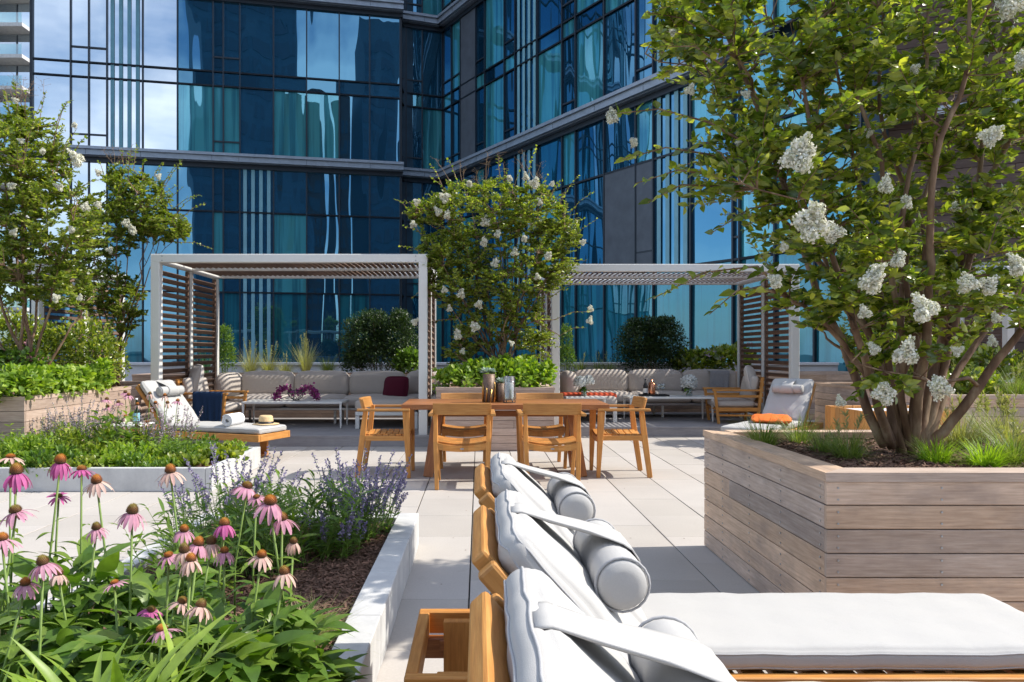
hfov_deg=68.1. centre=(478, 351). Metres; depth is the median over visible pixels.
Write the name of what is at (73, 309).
window
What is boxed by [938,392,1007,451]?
grass tuft
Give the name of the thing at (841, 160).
window
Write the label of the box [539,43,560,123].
window
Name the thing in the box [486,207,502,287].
window
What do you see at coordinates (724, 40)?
window
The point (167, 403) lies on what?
coneflower
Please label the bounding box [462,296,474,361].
window
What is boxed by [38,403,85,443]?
sage
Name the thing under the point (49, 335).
leafy shrub
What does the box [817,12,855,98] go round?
window
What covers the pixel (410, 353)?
leafy shrub
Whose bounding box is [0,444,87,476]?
ground plant
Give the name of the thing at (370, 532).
sage
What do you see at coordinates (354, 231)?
window
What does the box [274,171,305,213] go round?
window
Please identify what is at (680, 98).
window
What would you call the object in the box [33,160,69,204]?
window
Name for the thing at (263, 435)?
sun lounger
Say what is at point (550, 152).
window
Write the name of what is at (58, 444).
leafy plant
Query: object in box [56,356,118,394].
leafy plant
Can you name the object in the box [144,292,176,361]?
window
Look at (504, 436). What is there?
wooden planter
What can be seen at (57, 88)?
window
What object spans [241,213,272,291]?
window
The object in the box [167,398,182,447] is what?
coneflower
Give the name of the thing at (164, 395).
coneflower
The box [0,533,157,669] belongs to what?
leafy plant
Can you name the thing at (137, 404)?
coneflower
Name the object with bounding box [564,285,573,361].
window
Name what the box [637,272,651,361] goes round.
window
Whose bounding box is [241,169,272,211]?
window
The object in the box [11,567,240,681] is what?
leafy plant
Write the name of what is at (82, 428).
sage
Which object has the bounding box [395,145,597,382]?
crape myrtle
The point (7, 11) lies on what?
window
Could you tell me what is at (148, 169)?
window
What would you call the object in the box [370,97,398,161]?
window
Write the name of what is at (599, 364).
feather grass
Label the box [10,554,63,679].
coneflower
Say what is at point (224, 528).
coneflower
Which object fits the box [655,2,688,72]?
window
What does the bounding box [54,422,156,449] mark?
ground plant
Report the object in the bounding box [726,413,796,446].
grass tuft
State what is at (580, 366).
feather grass
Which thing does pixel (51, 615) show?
leafy plant
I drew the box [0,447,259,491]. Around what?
concrete planter
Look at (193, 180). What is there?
window
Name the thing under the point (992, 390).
grass tuft
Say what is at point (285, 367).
feather grass
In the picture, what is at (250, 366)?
feather grass
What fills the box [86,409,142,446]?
leafy plant
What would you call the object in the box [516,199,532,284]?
window
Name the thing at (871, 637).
sun lounger
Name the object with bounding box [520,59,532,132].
window
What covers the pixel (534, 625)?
sun lounger
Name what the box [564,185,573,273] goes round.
window
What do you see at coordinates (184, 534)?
coneflower
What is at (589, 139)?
window
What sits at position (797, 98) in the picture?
window
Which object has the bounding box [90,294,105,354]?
window
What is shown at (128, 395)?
coneflower
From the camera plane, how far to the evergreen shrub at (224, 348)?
13.65 m
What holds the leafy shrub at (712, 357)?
on the wooden planter at (829, 376)
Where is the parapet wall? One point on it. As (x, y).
(141, 367)
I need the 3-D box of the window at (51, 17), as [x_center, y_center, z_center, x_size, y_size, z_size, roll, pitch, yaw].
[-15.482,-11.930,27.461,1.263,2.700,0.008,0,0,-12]
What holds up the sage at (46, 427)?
on the concrete planter at (131, 479)
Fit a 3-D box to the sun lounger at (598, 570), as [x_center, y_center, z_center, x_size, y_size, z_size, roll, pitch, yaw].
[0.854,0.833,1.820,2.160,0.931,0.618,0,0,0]
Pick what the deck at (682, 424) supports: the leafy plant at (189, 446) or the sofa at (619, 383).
the sofa at (619, 383)
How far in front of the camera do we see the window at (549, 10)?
28.73 m
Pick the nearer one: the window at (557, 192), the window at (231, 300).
the window at (557, 192)
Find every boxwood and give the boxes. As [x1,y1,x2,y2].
[336,306,418,373]
[610,314,690,371]
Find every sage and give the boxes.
[30,413,59,442]
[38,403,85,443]
[45,396,116,442]
[77,410,122,441]
[117,408,178,448]
[147,405,202,449]
[158,462,247,539]
[183,441,282,535]
[212,447,305,522]
[290,498,367,559]
[304,447,411,544]
[331,463,408,534]
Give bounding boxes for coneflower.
[0,453,45,650]
[0,462,37,621]
[0,504,38,661]
[0,531,38,676]
[0,576,42,681]
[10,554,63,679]
[17,453,77,625]
[33,492,74,608]
[36,568,90,677]
[47,464,107,662]
[66,503,154,669]
[73,521,108,629]
[77,474,128,630]
[102,397,111,433]
[102,579,129,648]
[104,404,113,421]
[113,400,124,429]
[120,390,126,429]
[122,393,133,430]
[130,605,163,661]
[131,402,140,447]
[133,542,197,681]
[138,551,182,676]
[142,391,154,439]
[144,624,182,679]
[153,401,162,436]
[155,463,211,606]
[158,401,171,447]
[160,393,167,420]
[161,536,213,651]
[163,552,211,678]
[165,596,213,680]
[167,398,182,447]
[172,524,208,623]
[184,598,214,674]
[194,535,220,640]
[200,517,239,611]
[210,546,241,663]
[216,481,255,621]
[222,549,272,652]
[228,494,273,631]
[248,494,325,679]
[260,565,301,666]
[270,512,326,680]
[282,536,322,671]
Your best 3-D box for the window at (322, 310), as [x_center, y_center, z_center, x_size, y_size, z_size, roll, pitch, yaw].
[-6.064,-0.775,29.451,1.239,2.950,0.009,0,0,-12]
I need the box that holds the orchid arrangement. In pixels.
[271,382,320,400]
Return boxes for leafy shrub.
[0,307,84,369]
[54,310,131,388]
[390,345,418,373]
[666,341,760,371]
[849,321,1023,391]
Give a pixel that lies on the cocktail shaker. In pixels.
(651, 387)
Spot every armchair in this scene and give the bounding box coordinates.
[175,377,248,421]
[702,376,764,423]
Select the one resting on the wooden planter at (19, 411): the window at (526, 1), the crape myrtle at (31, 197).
the crape myrtle at (31, 197)
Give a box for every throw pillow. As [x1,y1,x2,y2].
[188,364,203,390]
[383,376,408,396]
[709,371,729,390]
[744,365,756,388]
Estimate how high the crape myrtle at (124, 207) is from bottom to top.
3.688 m
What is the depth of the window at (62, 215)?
27.50 m
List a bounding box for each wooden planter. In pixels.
[0,381,174,442]
[132,372,496,417]
[436,382,554,450]
[560,371,862,419]
[703,430,1023,611]
[815,383,1023,429]
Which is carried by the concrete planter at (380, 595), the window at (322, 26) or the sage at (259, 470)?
the sage at (259, 470)
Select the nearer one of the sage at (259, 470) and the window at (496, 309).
the sage at (259, 470)
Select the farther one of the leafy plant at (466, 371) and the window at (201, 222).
the window at (201, 222)
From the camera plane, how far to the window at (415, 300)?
31.12 m
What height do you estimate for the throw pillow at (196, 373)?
0.500 m
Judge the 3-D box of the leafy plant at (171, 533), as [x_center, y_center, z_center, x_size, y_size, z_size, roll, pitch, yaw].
[-1.353,0.937,3.387,0.598,0.418,0.597,0,0,40]
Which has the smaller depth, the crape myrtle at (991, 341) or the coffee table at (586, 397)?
the crape myrtle at (991, 341)
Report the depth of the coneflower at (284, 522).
2.28 m
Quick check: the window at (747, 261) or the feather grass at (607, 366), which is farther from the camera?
the window at (747, 261)
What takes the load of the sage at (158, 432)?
on the concrete planter at (131, 479)
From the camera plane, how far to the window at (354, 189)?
29.70 m
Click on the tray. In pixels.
(654, 395)
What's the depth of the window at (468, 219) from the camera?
29.63 m
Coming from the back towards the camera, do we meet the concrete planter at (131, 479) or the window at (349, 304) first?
the window at (349, 304)
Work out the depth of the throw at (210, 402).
11.00 m
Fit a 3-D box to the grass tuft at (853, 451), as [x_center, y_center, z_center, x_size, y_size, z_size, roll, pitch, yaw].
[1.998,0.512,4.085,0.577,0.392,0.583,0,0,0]
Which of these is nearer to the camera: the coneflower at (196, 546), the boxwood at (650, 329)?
the coneflower at (196, 546)
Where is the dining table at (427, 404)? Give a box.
[401,399,609,476]
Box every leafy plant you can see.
[0,339,51,395]
[0,361,59,403]
[0,417,85,445]
[0,431,51,463]
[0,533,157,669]
[0,581,101,681]
[2,629,188,681]
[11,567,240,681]
[15,362,96,397]
[44,430,108,456]
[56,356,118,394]
[68,548,235,628]
[76,609,278,681]
[83,417,166,448]
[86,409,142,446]
[102,431,182,457]
[111,515,270,606]
[124,580,331,681]
[140,483,258,585]
[156,430,211,454]
[163,484,305,575]
[186,440,243,460]
[211,595,360,681]
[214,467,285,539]
[219,482,326,578]
[223,599,368,681]
[232,472,341,552]
[257,469,375,565]
[282,471,379,544]
[330,653,370,681]
[431,355,503,393]
[493,353,557,386]
[946,366,1002,393]
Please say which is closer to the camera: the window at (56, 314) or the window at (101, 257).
the window at (56, 314)
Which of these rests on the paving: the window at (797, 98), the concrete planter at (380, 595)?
the concrete planter at (380, 595)
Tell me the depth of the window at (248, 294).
28.94 m
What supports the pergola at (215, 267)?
on the deck at (316, 432)
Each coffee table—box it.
[241,399,348,427]
[563,396,605,423]
[623,395,713,421]
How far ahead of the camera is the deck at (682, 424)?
12.30 m
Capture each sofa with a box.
[214,370,450,428]
[560,369,741,421]
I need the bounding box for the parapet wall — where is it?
[125,362,838,380]
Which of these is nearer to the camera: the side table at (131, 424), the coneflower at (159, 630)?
the coneflower at (159, 630)
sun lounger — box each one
[123,380,289,456]
[404,452,1023,681]
[467,566,736,681]
[472,489,968,681]
[721,378,822,431]
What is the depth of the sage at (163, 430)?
8.02 m
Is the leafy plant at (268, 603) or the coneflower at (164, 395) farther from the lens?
the coneflower at (164, 395)
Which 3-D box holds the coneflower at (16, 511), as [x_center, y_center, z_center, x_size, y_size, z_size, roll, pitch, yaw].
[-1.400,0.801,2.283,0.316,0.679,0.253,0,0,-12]
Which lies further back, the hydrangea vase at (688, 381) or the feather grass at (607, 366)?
the feather grass at (607, 366)
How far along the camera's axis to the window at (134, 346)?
28.04 m
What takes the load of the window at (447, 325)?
in the glass tower at (302, 126)
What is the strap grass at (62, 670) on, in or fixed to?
on the concrete planter at (380, 595)
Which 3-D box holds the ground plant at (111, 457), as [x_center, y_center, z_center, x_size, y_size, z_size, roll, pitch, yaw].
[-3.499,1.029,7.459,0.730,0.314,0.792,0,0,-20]
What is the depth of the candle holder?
7.96 m
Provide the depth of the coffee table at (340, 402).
11.38 m
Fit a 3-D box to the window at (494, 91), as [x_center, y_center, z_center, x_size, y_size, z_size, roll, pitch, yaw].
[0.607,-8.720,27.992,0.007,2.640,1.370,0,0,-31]
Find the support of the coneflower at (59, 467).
on the concrete planter at (380, 595)
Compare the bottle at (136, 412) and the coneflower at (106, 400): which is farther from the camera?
the bottle at (136, 412)
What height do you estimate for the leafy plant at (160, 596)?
0.477 m
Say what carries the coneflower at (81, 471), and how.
on the concrete planter at (380, 595)
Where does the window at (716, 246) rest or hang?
in the glass tower at (302, 126)
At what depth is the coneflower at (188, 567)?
1.99 m
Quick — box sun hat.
[253,415,278,424]
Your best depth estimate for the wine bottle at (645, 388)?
12.57 m
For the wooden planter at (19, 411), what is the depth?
8.52 m
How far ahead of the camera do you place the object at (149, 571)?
3.93 m
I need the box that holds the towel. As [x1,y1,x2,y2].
[222,412,244,425]
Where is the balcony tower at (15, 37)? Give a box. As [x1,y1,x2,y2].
[0,0,29,363]
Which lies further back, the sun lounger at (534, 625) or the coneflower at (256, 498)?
the coneflower at (256, 498)
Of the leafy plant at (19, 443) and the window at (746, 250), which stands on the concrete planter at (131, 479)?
the leafy plant at (19, 443)
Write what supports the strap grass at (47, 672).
on the concrete planter at (380, 595)
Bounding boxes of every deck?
[142,418,430,445]
[562,412,753,435]
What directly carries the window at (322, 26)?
in the glass tower at (302, 126)
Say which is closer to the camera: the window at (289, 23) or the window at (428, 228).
the window at (289, 23)
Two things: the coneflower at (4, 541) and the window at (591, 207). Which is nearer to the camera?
the coneflower at (4, 541)
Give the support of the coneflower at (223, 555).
on the concrete planter at (380, 595)
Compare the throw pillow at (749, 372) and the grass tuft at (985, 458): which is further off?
the throw pillow at (749, 372)
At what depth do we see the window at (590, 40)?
23.27 m
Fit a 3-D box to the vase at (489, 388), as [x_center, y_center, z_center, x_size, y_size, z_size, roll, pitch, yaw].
[0.099,0.349,8.121,0.195,0.378,0.154,0,0,0]
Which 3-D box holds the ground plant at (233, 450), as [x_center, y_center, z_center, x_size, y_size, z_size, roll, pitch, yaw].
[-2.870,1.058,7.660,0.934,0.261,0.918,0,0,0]
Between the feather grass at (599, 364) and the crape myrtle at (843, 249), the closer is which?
the crape myrtle at (843, 249)
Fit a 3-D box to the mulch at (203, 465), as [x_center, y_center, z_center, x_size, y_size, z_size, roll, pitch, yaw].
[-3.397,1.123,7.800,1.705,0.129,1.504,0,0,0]
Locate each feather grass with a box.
[226,341,268,372]
[247,340,284,370]
[270,351,296,373]
[289,333,325,371]
[315,356,340,370]
[573,354,594,371]
[587,350,608,368]
[592,351,616,368]
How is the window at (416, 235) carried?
in the glass tower at (302, 126)
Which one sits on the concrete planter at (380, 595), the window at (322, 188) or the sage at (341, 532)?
the sage at (341, 532)
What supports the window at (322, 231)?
in the glass tower at (302, 126)
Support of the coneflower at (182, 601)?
on the concrete planter at (380, 595)
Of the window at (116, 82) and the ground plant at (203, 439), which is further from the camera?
the window at (116, 82)
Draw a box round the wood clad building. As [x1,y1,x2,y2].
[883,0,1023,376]
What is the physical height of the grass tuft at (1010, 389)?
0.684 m
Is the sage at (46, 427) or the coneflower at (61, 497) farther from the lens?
the sage at (46, 427)
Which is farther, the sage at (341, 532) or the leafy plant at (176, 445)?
the leafy plant at (176, 445)
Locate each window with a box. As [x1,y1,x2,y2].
[0,4,29,338]
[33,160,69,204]
[34,0,69,59]
[34,0,176,205]
[34,74,69,143]
[34,207,69,288]
[45,292,69,361]
[72,308,77,353]
[90,208,105,282]
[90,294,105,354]
[108,0,141,64]
[108,79,141,147]
[108,163,141,199]
[108,211,141,289]
[108,292,141,361]
[144,0,176,67]
[144,82,176,149]
[144,165,176,208]
[144,210,176,289]
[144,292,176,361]
[178,0,211,69]
[178,0,737,361]
[178,84,211,151]
[178,166,211,209]
[178,211,211,290]
[178,293,211,361]
[224,213,238,291]
[224,293,238,361]
[241,4,272,74]
[241,89,272,154]
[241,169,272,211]
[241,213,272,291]
[241,293,272,361]
[274,7,305,76]
[274,91,305,156]
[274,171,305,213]
[274,214,305,292]
[274,294,305,361]
[307,10,338,78]
[307,93,338,157]
[307,172,338,214]
[307,216,338,292]
[307,294,338,361]
[340,13,368,81]
[340,95,368,159]
[340,174,368,215]
[340,217,368,293]
[340,295,368,361]
[370,15,398,83]
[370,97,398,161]
[370,175,398,216]
[370,218,398,293]
[370,295,398,361]
[413,224,420,295]
[413,298,418,349]
[423,31,440,95]
[423,109,440,169]
[423,224,440,292]
[436,298,440,361]
[444,261,737,361]
[462,215,474,287]
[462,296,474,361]
[486,0,502,68]
[486,77,502,147]
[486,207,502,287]
[486,292,502,358]
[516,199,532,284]
[516,288,535,356]
[520,0,532,47]
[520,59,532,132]
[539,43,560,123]
[539,138,560,189]
[539,189,560,265]
[539,285,560,361]
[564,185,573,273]
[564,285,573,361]
[577,19,602,107]
[577,121,602,180]
[577,176,602,273]
[577,285,602,361]
[606,1,633,94]
[606,108,633,172]
[606,285,633,361]
[637,0,651,80]
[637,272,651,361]
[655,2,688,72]
[655,89,688,156]
[655,152,688,263]
[655,272,688,360]
[692,5,726,43]
[693,77,730,144]
[693,139,730,263]
[693,261,730,361]
[741,53,772,124]
[741,129,772,256]
[741,255,772,360]
[777,41,811,114]
[777,113,811,245]
[777,253,811,361]
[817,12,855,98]
[817,108,855,233]
[817,246,855,371]
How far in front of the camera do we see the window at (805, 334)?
16.75 m
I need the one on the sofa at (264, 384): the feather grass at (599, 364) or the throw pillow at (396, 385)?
the throw pillow at (396, 385)
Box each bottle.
[133,398,139,423]
[643,379,647,394]
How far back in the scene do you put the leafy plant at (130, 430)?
7.84 m
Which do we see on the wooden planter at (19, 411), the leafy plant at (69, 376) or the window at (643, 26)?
the leafy plant at (69, 376)
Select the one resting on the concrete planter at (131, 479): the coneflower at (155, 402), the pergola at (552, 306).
the coneflower at (155, 402)
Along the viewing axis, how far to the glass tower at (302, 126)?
28.29 m
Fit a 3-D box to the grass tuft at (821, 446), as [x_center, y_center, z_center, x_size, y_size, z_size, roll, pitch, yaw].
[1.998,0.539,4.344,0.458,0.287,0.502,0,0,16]
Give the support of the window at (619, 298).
in the glass tower at (302, 126)
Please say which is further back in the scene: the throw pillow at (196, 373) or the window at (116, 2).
the window at (116, 2)
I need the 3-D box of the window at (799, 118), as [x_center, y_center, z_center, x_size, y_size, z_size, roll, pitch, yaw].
[7.053,-3.775,16.878,0.003,3.050,1.100,0,0,-25]
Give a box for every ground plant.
[0,420,92,454]
[0,428,59,465]
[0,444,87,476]
[23,437,135,470]
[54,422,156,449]
[90,440,162,466]
[115,444,200,466]
[148,432,221,449]
[149,441,249,466]
[183,438,248,460]
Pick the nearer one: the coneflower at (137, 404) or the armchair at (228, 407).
the coneflower at (137, 404)
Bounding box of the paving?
[0,420,884,681]
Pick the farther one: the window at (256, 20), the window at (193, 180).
the window at (256, 20)
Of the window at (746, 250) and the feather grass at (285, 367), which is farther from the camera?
the window at (746, 250)
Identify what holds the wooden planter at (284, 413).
on the paving
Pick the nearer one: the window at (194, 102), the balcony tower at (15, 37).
the window at (194, 102)
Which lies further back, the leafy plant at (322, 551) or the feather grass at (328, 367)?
the feather grass at (328, 367)
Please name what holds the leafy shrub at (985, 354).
on the wooden planter at (826, 393)
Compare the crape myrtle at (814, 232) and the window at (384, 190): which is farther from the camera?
the window at (384, 190)
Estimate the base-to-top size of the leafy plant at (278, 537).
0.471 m
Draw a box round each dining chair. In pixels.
[355,396,414,477]
[428,403,495,489]
[439,393,486,468]
[516,393,568,468]
[516,403,585,480]
[589,396,652,477]
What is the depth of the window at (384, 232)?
29.95 m
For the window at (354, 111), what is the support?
in the glass tower at (302, 126)
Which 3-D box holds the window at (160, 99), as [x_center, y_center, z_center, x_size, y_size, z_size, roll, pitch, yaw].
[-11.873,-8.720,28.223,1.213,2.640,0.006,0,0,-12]
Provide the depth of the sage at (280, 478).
4.90 m
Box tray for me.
[638,394,669,395]
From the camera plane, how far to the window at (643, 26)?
21.27 m
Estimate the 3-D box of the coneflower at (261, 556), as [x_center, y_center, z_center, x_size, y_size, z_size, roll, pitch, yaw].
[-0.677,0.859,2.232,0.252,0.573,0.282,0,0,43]
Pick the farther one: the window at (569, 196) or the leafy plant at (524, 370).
the window at (569, 196)
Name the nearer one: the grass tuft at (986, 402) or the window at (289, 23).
the grass tuft at (986, 402)
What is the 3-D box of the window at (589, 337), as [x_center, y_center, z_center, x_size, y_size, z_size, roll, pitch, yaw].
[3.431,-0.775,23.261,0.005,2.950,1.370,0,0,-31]
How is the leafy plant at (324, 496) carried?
on the concrete planter at (380, 595)
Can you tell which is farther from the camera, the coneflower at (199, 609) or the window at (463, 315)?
the window at (463, 315)
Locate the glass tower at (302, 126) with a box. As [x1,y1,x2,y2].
[18,0,888,371]
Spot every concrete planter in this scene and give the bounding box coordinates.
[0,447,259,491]
[4,513,418,681]
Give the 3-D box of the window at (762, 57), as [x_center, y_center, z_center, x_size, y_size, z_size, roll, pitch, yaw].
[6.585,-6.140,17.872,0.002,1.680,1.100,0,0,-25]
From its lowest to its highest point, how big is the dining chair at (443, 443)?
0.816 m
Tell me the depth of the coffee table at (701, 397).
12.48 m
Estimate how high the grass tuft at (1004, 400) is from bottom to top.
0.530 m
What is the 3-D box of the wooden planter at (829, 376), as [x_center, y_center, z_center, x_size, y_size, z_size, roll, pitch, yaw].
[4.200,0.850,14.960,6.412,0.900,1.092,0,0,0]
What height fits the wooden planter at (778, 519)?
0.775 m
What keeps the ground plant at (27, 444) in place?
on the concrete planter at (131, 479)
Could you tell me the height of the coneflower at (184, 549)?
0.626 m
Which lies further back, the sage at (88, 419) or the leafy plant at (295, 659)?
the sage at (88, 419)
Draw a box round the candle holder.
[503,376,514,402]
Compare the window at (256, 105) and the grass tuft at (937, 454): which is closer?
the grass tuft at (937, 454)
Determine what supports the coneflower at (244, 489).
on the mulch at (345, 567)
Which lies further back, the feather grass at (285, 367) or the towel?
the feather grass at (285, 367)
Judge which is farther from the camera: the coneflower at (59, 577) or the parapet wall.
the parapet wall
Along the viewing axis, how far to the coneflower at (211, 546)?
2.29 m
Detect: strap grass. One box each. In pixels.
[3,628,170,681]
[11,611,270,681]
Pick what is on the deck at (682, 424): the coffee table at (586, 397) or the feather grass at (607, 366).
the coffee table at (586, 397)
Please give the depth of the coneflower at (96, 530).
2.29 m
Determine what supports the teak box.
on the paving
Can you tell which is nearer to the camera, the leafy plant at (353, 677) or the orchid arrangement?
the leafy plant at (353, 677)
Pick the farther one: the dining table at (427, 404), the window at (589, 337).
the window at (589, 337)
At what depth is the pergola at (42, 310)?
11.66 m
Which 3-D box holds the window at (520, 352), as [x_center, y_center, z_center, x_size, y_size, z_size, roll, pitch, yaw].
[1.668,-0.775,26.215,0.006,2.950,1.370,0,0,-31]
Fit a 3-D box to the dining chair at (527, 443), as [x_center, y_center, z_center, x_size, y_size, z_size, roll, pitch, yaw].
[0.695,0.895,7.384,0.634,0.816,0.577,0,0,0]
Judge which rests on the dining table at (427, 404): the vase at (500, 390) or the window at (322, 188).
the vase at (500, 390)
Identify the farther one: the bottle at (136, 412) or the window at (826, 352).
the window at (826, 352)
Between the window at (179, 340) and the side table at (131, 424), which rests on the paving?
the side table at (131, 424)
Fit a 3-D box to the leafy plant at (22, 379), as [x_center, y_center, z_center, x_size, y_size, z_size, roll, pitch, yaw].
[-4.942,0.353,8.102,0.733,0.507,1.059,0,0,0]
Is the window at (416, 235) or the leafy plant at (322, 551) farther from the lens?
the window at (416, 235)
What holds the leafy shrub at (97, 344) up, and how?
on the wooden planter at (19, 411)
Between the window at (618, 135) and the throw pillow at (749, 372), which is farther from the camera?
the window at (618, 135)
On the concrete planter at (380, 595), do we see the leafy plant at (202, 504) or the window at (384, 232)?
the leafy plant at (202, 504)
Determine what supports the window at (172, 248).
in the glass tower at (302, 126)
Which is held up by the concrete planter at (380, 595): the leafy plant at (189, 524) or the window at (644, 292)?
the leafy plant at (189, 524)
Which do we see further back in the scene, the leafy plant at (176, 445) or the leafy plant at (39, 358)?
the leafy plant at (39, 358)
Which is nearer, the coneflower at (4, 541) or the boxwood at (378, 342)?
the coneflower at (4, 541)
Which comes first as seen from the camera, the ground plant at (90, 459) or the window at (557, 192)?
the ground plant at (90, 459)
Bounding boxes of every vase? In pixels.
[480,367,495,401]
[496,377,505,401]
[573,375,594,395]
[680,374,697,394]
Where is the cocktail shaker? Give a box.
[648,379,655,394]
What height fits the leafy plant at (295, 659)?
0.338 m
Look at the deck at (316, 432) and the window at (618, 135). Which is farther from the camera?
the window at (618, 135)
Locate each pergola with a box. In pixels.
[5,259,125,380]
[151,254,436,434]
[540,264,798,424]
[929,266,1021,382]
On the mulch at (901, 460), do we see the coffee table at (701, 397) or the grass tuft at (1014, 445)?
the grass tuft at (1014, 445)
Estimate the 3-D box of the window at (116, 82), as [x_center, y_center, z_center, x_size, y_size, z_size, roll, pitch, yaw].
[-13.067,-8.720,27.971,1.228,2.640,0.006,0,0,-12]
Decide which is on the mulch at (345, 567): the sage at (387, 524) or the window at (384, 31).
the sage at (387, 524)
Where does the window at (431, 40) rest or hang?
in the glass tower at (302, 126)
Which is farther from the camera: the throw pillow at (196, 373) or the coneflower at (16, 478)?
the throw pillow at (196, 373)
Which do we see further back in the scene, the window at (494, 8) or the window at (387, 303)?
the window at (387, 303)
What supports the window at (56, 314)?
in the glass tower at (302, 126)
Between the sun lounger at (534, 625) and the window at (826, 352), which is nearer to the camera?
the sun lounger at (534, 625)
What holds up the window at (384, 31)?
in the glass tower at (302, 126)
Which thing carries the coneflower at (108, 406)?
on the concrete planter at (131, 479)
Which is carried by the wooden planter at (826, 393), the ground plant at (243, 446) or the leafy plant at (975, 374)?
the leafy plant at (975, 374)
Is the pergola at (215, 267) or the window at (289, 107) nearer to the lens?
the pergola at (215, 267)
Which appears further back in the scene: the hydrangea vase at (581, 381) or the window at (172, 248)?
the window at (172, 248)
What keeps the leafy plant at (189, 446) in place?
on the concrete planter at (131, 479)
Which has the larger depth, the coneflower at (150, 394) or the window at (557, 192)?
the window at (557, 192)
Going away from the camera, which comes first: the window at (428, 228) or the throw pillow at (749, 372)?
the throw pillow at (749, 372)
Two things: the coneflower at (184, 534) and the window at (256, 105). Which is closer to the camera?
the coneflower at (184, 534)
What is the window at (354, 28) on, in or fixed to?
in the glass tower at (302, 126)
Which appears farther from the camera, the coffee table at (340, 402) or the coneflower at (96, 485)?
the coffee table at (340, 402)
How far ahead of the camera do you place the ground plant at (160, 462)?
7.19 m
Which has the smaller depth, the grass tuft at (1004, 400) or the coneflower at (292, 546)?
the coneflower at (292, 546)
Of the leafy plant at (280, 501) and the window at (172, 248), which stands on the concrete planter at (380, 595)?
the leafy plant at (280, 501)
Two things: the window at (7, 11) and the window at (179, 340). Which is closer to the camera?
the window at (179, 340)
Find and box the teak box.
[825,405,958,429]
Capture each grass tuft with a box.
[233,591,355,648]
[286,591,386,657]
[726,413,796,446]
[771,408,836,444]
[792,422,858,452]
[805,409,890,461]
[894,436,975,465]
[926,435,1022,467]
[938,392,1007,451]
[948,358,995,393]
[954,386,1023,449]
[960,390,1023,442]
[964,407,1023,467]
[965,360,1018,403]
[991,358,1023,393]
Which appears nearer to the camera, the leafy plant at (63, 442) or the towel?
the leafy plant at (63, 442)
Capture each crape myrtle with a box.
[0,66,114,364]
[61,139,211,386]
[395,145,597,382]
[605,0,1023,454]
[821,231,1005,380]
[960,185,1023,349]
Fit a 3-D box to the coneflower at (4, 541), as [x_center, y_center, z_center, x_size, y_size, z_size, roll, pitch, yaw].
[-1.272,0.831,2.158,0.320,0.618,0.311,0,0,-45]
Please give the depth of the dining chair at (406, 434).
7.77 m
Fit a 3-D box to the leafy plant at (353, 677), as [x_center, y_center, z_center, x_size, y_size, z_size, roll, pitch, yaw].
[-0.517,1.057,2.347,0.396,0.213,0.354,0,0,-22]
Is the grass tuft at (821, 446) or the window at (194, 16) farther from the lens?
the window at (194, 16)
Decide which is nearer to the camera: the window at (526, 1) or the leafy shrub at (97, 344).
the leafy shrub at (97, 344)
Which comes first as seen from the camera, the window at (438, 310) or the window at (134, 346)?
the window at (134, 346)
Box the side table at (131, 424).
[113,422,154,431]
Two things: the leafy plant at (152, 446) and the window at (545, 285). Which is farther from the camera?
the window at (545, 285)
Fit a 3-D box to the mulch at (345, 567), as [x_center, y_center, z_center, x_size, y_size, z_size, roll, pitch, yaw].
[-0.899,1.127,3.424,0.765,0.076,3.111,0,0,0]
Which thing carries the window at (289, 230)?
in the glass tower at (302, 126)
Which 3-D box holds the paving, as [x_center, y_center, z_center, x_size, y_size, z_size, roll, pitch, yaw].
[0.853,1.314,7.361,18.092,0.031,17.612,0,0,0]
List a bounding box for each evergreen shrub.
[219,323,236,372]
[560,323,576,370]
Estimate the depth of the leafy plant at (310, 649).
2.19 m
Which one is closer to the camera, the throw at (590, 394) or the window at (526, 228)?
the throw at (590, 394)
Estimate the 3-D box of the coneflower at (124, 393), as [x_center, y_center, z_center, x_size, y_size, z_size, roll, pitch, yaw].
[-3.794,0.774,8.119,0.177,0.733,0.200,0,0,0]
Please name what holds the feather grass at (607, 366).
on the wooden planter at (829, 376)
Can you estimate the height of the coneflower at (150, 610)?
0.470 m
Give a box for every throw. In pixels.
[192,391,224,420]
[560,392,616,410]
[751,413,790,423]
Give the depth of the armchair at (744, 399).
12.07 m
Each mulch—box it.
[82,457,222,466]
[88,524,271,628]
[221,522,392,649]
[761,435,1023,467]
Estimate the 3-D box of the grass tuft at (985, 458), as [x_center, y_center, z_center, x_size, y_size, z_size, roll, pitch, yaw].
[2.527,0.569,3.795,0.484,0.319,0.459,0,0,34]

